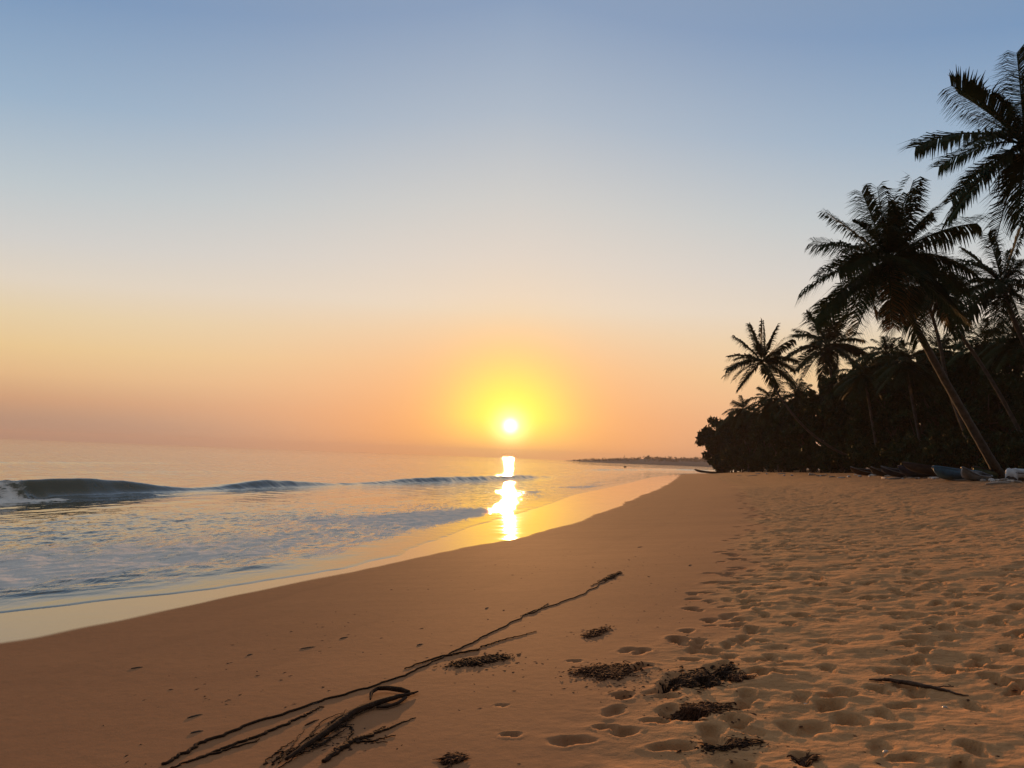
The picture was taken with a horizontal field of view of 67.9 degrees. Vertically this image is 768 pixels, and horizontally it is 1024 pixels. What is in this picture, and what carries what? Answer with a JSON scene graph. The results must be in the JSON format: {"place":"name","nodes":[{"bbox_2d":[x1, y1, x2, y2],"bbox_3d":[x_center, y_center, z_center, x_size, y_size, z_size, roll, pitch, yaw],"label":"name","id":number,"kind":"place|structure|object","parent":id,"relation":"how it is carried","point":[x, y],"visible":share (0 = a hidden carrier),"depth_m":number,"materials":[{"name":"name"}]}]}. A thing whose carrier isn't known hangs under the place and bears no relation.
{"place":"outdoors","nodes":[
{"label":"outdoors","id":0,"kind":"place"},
{"bbox_2d":[0,438,743,612],"bbox_3d":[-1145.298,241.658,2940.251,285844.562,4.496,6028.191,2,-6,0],"label":"sea","id":1,"kind":"structure","parent":0,"point":[81,522],"depth_m":31.13,"materials":[{"name":"blue liquid"}]},
{"bbox_2d":[0,469,1023,767],"bbox_3d":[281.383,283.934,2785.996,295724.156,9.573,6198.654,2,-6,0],"label":"beach sand","id":2,"kind":"structure","parent":0,"point":[864,551],"depth_m":7.52,"materials":[{"name":"beige sand"}]},
{"bbox_2d":[170,706,323,767],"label":"seaweed strand","id":3,"kind":"object","parent":2,"relation":"on","point":[223,748],"visible":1,"depth_m":4.85},
{"bbox_2d":[263,685,418,767],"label":"kelp stalk","id":4,"kind":"object","parent":2,"relation":"on","point":[334,723],"visible":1,"depth_m":5.13,"materials":[{"name":"brown plant"}]},
{"bbox_2d":[321,717,415,762],"bbox_3d":[-0.938,2.262,4.833,0.556,0.052,0.806,2,-6,0],"label":"seaweed sprig","id":5,"kind":"object","parent":2,"relation":"on","point":[347,743],"visible":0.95,"depth_m":4.78,"materials":[{"name":"brown plant"}]},
{"bbox_2d":[161,571,620,764],"bbox_3d":[0.157,2.735,8.725,0.672,0.062,9.575,0,-6,25],"label":"seaweed strand","id":6,"kind":"object","parent":2,"relation":"on","point":[195,746],"visible":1,"depth_m":6.08},
{"bbox_2d":[432,751,469,767],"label":"seaweed clump","id":7,"kind":"object","parent":2,"relation":"on","point":[456,757],"visible":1,"depth_m":4.39,"materials":[{"name":"brown plant"}]},
{"bbox_2d":[434,653,520,669],"bbox_3d":[-0.280,2.496,6.872,0.392,0.054,0.856,-3,-7,42],"label":"seaweed clump","id":8,"kind":"object","parent":2,"relation":"on","point":[479,660],"visible":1,"depth_m":6.84,"materials":[{"name":"brown plant"}]},
{"bbox_2d":[103,540,1017,767],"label":"sand specks","id":9,"kind":"object","parent":2,"relation":"on","point":[350,748],"visible":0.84,"depth_m":5.78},
{"bbox_2d":[581,624,613,637],"bbox_3d":[0.923,2.620,8.060,0.231,0.034,0.763,-1,-6,29],"label":"seaweed clump","id":10,"kind":"object","parent":2,"relation":"on","point":[593,633],"visible":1,"depth_m":7.97,"materials":[{"name":"brown plant"}]},
{"bbox_2d":[597,571,621,581],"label":"seaweed clump","id":11,"kind":"object","parent":2,"relation":"on","point":[611,577],"visible":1,"depth_m":12.47,"materials":[{"name":"brown plant"}]},
{"bbox_2d":[559,660,660,682],"bbox_3d":[0.824,2.395,6.309,0.686,0.105,0.798,-2,-7,39],"label":"seaweed clump","id":12,"kind":"object","parent":2,"relation":"on","point":[611,671],"visible":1,"depth_m":6.26,"materials":[{"name":"brown plant"}]},
{"bbox_2d":[658,661,739,698],"bbox_3d":[1.468,2.350,5.967,0.513,0.171,1.150,-1,-6,28],"label":"seaweed clump","id":13,"kind":"object","parent":2,"relation":"on","point":[704,678],"visible":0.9,"depth_m":5.96,"materials":[{"name":"brown plant"}]},
{"bbox_2d":[658,701,739,721],"bbox_3d":[1.280,2.250,5.147,0.618,0.141,0.367,7,-7,-41],"label":"seaweed clump","id":14,"kind":"object","parent":2,"relation":"on","point":[690,711],"visible":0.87,"depth_m":5.13,"materials":[{"name":"brown plant"}]},
{"bbox_2d":[694,469,723,472],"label":"rowing boat","id":15,"kind":"object","parent":2,"relation":"on","point":[701,471],"visible":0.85,"depth_m":176.30,"materials":[{"name":"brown wood"}]},
{"bbox_2d":[694,415,725,471],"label":"broadleaf tree","id":16,"kind":"object","parent":2,"relation":"on","point":[710,439],"visible":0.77,"depth_m":183.42,"materials":[{"name":"green plant"}]},
{"bbox_2d":[712,450,726,472],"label":"bush","id":17,"kind":"object","parent":2,"relation":"on","point":[717,464],"visible":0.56,"depth_m":176.39,"materials":[{"name":"green plant"}]},
{"bbox_2d":[677,736,765,753],"bbox_3d":[1.216,2.129,4.443,0.601,0.081,0.232,4,-6,-19],"label":"seaweed clump","id":18,"kind":"object","parent":2,"relation":"on","point":[736,742],"visible":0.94,"depth_m":4.43,"materials":[{"name":"brown plant"}]},
{"bbox_2d":[719,416,742,471],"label":"broadleaf tree","id":19,"kind":"object","parent":2,"relation":"on","point":[726,433],"visible":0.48,"depth_m":163.61,"materials":[{"name":"green plant"}]},
{"bbox_2d":[721,454,740,472],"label":"bush","id":20,"kind":"object","parent":2,"relation":"on","point":[724,463],"visible":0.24,"depth_m":162.59,"materials":[{"name":"green plant"}]},
{"bbox_2d":[727,446,746,471],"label":"bush","id":21,"kind":"object","parent":2,"relation":"on","point":[734,454],"visible":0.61,"depth_m":151.22,"materials":[{"name":"green plant"}]},
{"bbox_2d":[719,395,760,471],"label":"palm tree","id":22,"kind":"object","parent":2,"relation":"on","point":[737,411],"visible":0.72,"depth_m":149.17,"materials":[{"name":"green plant"}]},
{"bbox_2d":[726,671,755,682],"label":"seaweed clump","id":23,"kind":"object","parent":2,"relation":"on","point":[739,676],"visible":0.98,"depth_m":5.89,"materials":[{"name":"brown plant"}]},
{"bbox_2d":[739,451,759,471],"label":"bush","id":24,"kind":"object","parent":2,"relation":"on","point":[743,460],"visible":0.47,"depth_m":140.41,"materials":[{"name":"green plant"}]},
{"bbox_2d":[747,452,766,471],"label":"bush","id":25,"kind":"object","parent":2,"relation":"on","point":[754,461],"visible":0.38,"depth_m":132.02,"materials":[{"name":"green plant"}]},
{"bbox_2d":[741,384,789,471],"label":"palm tree","id":26,"kind":"object","parent":2,"relation":"on","point":[764,406],"visible":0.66,"depth_m":119.84,"materials":[{"name":"green plant"}]},
{"bbox_2d":[757,447,782,471],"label":"bush","id":27,"kind":"object","parent":2,"relation":"on","point":[765,457],"visible":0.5,"depth_m":124.39,"materials":[{"name":"green plant"}]},
{"bbox_2d":[766,444,793,471],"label":"bush","id":28,"kind":"object","parent":2,"relation":"on","point":[770,451],"visible":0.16,"depth_m":117.64,"materials":[{"name":"green plant"}]},
{"bbox_2d":[771,448,799,472],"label":"bush","id":29,"kind":"object","parent":2,"relation":"on","point":[782,456],"visible":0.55,"depth_m":111.47,"materials":[{"name":"green plant"}]},
{"bbox_2d":[768,378,819,419],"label":"palm tree","id":30,"kind":"object","parent":2,"relation":"on","point":[792,403],"visible":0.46,"depth_m":107.95,"materials":[{"name":"green plant"}]},
{"bbox_2d":[721,317,869,467],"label":"palm tree","id":31,"kind":"object","parent":2,"relation":"on","point":[771,365],"visible":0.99,"depth_m":84.76,"materials":[{"name":"green plant"}]},
{"bbox_2d":[786,458,806,472],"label":"bush","id":32,"kind":"object","parent":2,"relation":"on","point":[790,462],"visible":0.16,"depth_m":106.35,"materials":[{"name":"green plant"}]},
{"bbox_2d":[777,389,821,471],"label":"broadleaf tree","id":33,"kind":"object","parent":2,"relation":"on","point":[800,439],"visible":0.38,"depth_m":105.56,"materials":[{"name":"green plant"}]},
{"bbox_2d":[789,445,817,472],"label":"bush","id":34,"kind":"object","parent":2,"relation":"on","point":[795,454],"visible":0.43,"depth_m":101.39,"materials":[{"name":"green plant"}]},
{"bbox_2d":[786,751,822,766],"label":"seaweed clump","id":35,"kind":"object","parent":2,"relation":"on","point":[806,761],"visible":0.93,"depth_m":4.18,"materials":[{"name":"brown plant"}]},
{"bbox_2d":[799,443,828,472],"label":"bush","id":36,"kind":"object","parent":2,"relation":"on","point":[804,451],"visible":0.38,"depth_m":97.03,"materials":[{"name":"green plant"}]},
{"bbox_2d":[795,376,843,472],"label":"broadleaf tree","id":37,"kind":"object","parent":2,"relation":"on","point":[811,410],"visible":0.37,"depth_m":96.42,"materials":[{"name":"green plant"}]},
{"bbox_2d":[810,442,842,472],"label":"bush","id":38,"kind":"object","parent":2,"relation":"on","point":[815,458],"visible":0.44,"depth_m":92.34,"materials":[{"name":"green plant"}]},
{"bbox_2d":[781,303,873,471],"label":"palm tree","id":39,"kind":"object","parent":2,"relation":"on","point":[828,351],"visible":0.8,"depth_m":101.66,"materials":[{"name":"green plant"}]},
{"bbox_2d":[818,372,846,410],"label":"palm tree","id":40,"kind":"object","parent":2,"relation":"on","point":[825,396],"visible":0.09,"depth_m":92.68,"materials":[{"name":"green plant"}]},
{"bbox_2d":[818,444,852,472],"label":"bush","id":41,"kind":"object","parent":2,"relation":"on","point":[823,460],"visible":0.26,"depth_m":89.03,"materials":[{"name":"green plant"}]},
{"bbox_2d":[818,371,865,472],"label":"broadleaf tree","id":42,"kind":"object","parent":2,"relation":"on","point":[841,416],"visible":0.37,"depth_m":89.55,"materials":[{"name":"green plant"}]},
{"bbox_2d":[827,445,860,472],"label":"bush","id":43,"kind":"object","parent":2,"relation":"on","point":[834,455],"visible":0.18,"depth_m":86.81,"materials":[{"name":"green plant"}]},
{"bbox_2d":[841,445,877,471],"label":"bush","id":44,"kind":"object","parent":2,"relation":"on","point":[849,460],"visible":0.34,"depth_m":82.15,"materials":[{"name":"green plant"}]},
{"bbox_2d":[829,355,890,462],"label":"palm tree","id":45,"kind":"object","parent":2,"relation":"on","point":[857,381],"visible":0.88,"depth_m":78.11,"materials":[{"name":"green plant"}]},
{"bbox_2d":[850,466,874,474],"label":"rowing boat","id":46,"kind":"object","parent":2,"relation":"on","point":[859,471],"visible":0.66,"depth_m":71.88,"materials":[{"name":"brown wood"}]},
{"bbox_2d":[846,434,884,468],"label":"bush","id":47,"kind":"object","parent":2,"relation":"on","point":[864,444],"visible":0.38,"depth_m":79.43,"materials":[{"name":"green plant"}]},
{"bbox_2d":[839,360,897,468],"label":"broadleaf tree","id":48,"kind":"object","parent":2,"relation":"on","point":[860,422],"visible":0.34,"depth_m":82.35,"materials":[{"name":"green plant"}]},
{"bbox_2d":[871,466,886,475],"bbox_3d":[32.249,7.591,65.585,4.649,0.743,0.999,8,13,-32],"label":"rowing boat","id":49,"kind":"object","parent":2,"relation":"on","point":[877,471],"visible":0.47,"depth_m":64.61,"materials":[{"name":"paint"}]},
{"bbox_2d":[866,439,899,468],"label":"bush","id":50,"kind":"object","parent":2,"relation":"on","point":[872,452],"visible":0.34,"depth_m":74.80,"materials":[{"name":"green plant"}]},
{"bbox_2d":[854,335,914,374],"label":"palm tree","id":51,"kind":"object","parent":2,"relation":"on","point":[886,344],"visible":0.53,"depth_m":84.47,"materials":[{"name":"green plant"}]},
{"bbox_2d":[880,466,904,477],"bbox_3d":[30.727,6.939,59.603,5.450,0.744,1.201,7,14,-25],"label":"rowing boat","id":52,"kind":"object","parent":2,"relation":"on","point":[894,472],"visible":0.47,"depth_m":58.66,"materials":[{"name":"brown paint"}]},
{"bbox_2d":[796,171,1006,478],"bbox_3d":[24.823,-2.549,44.336,20.057,17.269,8.409,6,-7,-32],"label":"palm tree","id":53,"kind":"object","parent":2,"relation":"on","point":[887,272],"visible":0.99,"depth_m":41.35,"materials":[{"name":"green plant"}]},
{"bbox_2d":[867,359,935,443],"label":"broadleaf tree","id":54,"kind":"object","parent":2,"relation":"on","point":[885,410],"visible":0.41,"depth_m":77.66,"materials":[{"name":"green plant"}]},
{"bbox_2d":[871,338,940,446],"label":"palm tree","id":55,"kind":"object","parent":2,"relation":"on","point":[905,370],"visible":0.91,"depth_m":70.05,"materials":[{"name":"green plant"}]},
{"bbox_2d":[883,356,940,448],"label":"broadleaf tree","id":56,"kind":"object","parent":2,"relation":"on","point":[906,421],"visible":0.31,"depth_m":73.98,"materials":[{"name":"green plant"}]},
{"bbox_2d":[897,465,938,476],"bbox_3d":[30.510,6.599,56.839,4.655,0.744,1.342,7,-21,-25],"label":"rowing boat","id":57,"kind":"object","parent":2,"relation":"on","point":[904,470],"visible":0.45,"depth_m":56.02,"materials":[{"name":"brown paint"}]},
{"bbox_2d":[869,677,968,695],"bbox_3d":[2.975,2.197,5.546,0.160,0.058,0.673,7,-8,-43],"label":"branch","id":58,"kind":"object","parent":2,"relation":"on","point":[909,682],"visible":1,"depth_m":5.53,"materials":[{"name":"brown wood"}]},
{"bbox_2d":[872,265,967,438],"bbox_3d":[32.843,-1.261,61.040,7.567,17.821,7.373,6,-7,-36],"label":"palm tree","id":59,"kind":"object","parent":2,"relation":"on","point":[960,421],"visible":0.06,"depth_m":60.66,"materials":[{"name":"green plant"}]},
{"bbox_2d":[902,462,971,474],"bbox_3d":[30.438,6.076,53.828,5.857,0.744,1.806,5,-13,-5],"label":"rowing boat","id":60,"kind":"object","parent":2,"relation":"on","point":[920,468],"visible":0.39,"depth_m":53.25,"materials":[{"name":"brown wood"}]},
{"bbox_2d":[916,330,965,380],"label":"palm tree","id":61,"kind":"object","parent":2,"relation":"on","point":[944,340],"visible":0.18,"depth_m":82.56,"materials":[{"name":"green plant"}]},
{"bbox_2d":[907,343,976,435],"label":"broadleaf tree","id":62,"kind":"object","parent":2,"relation":"on","point":[934,412],"visible":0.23,"depth_m":70.36,"materials":[{"name":"green plant"}]},
{"bbox_2d":[878,276,1021,433],"bbox_3d":[33.066,-1.053,55.557,11.389,16.294,7.080,0,-6,22],"label":"palm tree","id":63,"kind":"object","parent":2,"relation":"on","point":[947,322],"visible":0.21,"depth_m":56.34,"materials":[{"name":"green plant"}]},
{"bbox_2d":[932,465,981,479],"bbox_3d":[27.417,5.537,46.899,4.456,0.744,1.342,7,-25,-28],"label":"rowing boat","id":64,"kind":"object","parent":2,"relation":"on","point":[946,473],"visible":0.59,"depth_m":46.01,"materials":[{"name":"blue paint"}]},
{"bbox_2d":[897,44,1023,255],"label":"palm tree","id":65,"kind":"object","parent":2,"relation":"on","point":[1011,161],"visible":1,"depth_m":32.27,"materials":[{"name":"green plant"}]},
{"bbox_2d":[961,466,992,480],"bbox_3d":[27.203,5.315,44.712,3.456,0.744,1.100,9,9,-37],"label":"rowing boat","id":66,"kind":"object","parent":2,"relation":"on","point":[968,474],"visible":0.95,"depth_m":44.00,"materials":[{"name":"paint"}]},
{"bbox_2d":[937,225,1023,347],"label":"palm tree","id":67,"kind":"object","parent":2,"relation":"on","point":[1004,291],"visible":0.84,"depth_m":52.53,"materials":[{"name":"green plant"}]},
{"bbox_2d":[945,318,1020,419],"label":"palm tree","id":68,"kind":"object","parent":2,"relation":"on","point":[977,346],"visible":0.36,"depth_m":66.55,"materials":[{"name":"green plant"}]},
{"bbox_2d":[972,466,1004,478],"bbox_3d":[30.658,5.736,48.872,3.456,0.744,1.100,8,-20,-31],"label":"rowing boat","id":69,"kind":"object","parent":2,"relation":"on","point":[989,471],"visible":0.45,"depth_m":48.15,"materials":[{"name":"green paint"}]},
{"bbox_2d":[986,482,1010,484],"bbox_3d":[24.802,5.066,38.801,1.711,0.179,0.168,5,-6,-23],"label":"driftwood log","id":70,"kind":"object","parent":2,"relation":"on","point":[989,483],"visible":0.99,"depth_m":38.70,"materials":[{"name":"brown wood"}]},
{"bbox_2d":[977,315,1023,376],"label":"palm tree","id":71,"kind":"object","parent":2,"relation":"on","point":[1001,351],"visible":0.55,"depth_m":60.55,"materials":[{"name":"green plant"}]},
{"bbox_2d":[979,430,1022,468],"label":"bush","id":72,"kind":"object","parent":2,"relation":"on","point":[984,464],"visible":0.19,"depth_m":53.73,"materials":[{"name":"green plant"}]},
{"bbox_2d":[989,429,1023,470],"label":"bush","id":73,"kind":"object","parent":2,"relation":"on","point":[1000,438],"visible":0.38,"depth_m":53.20,"materials":[{"name":"green plant"}]},
{"bbox_2d":[1003,446,1023,468],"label":"bush","id":74,"kind":"object","parent":2,"relation":"on","point":[1009,460],"visible":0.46,"depth_m":51.47,"materials":[{"name":"green plant"}]},
{"bbox_2d":[1005,468,1023,480],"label":"rowing boat","id":75,"kind":"object","parent":2,"relation":"on","point":[1014,474],"visible":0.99,"depth_m":41.94,"materials":[{"name":"grey paint"}]},
{"bbox_2d":[1018,452,1023,468],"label":"bush","id":76,"kind":"object","parent":2,"relation":"on","point":[1021,466],"visible":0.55,"depth_m":49.84,"materials":[{"name":"green plant"}]},
{"bbox_2d":[0,0,1023,459],"label":"sky","id":77,"kind":"structure","parent":0,"point":[524,229],"materials":[{"name":"blue"}]},
{"bbox_2d":[567,459,868,468],"bbox_3d":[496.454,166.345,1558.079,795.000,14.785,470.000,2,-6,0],"label":"headland","id":78,"kind":"structure","parent":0,"point":[675,463],"depth_m":1363.55,"materials":[{"name":"soil"}]},
{"bbox_2d":[573,455,705,461],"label":"distant wood","id":79,"kind":"object","parent":78,"relation":"on","point":[690,459],"visible":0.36,"depth_m":1441.97,"materials":[{"name":"plant"}]}
]}

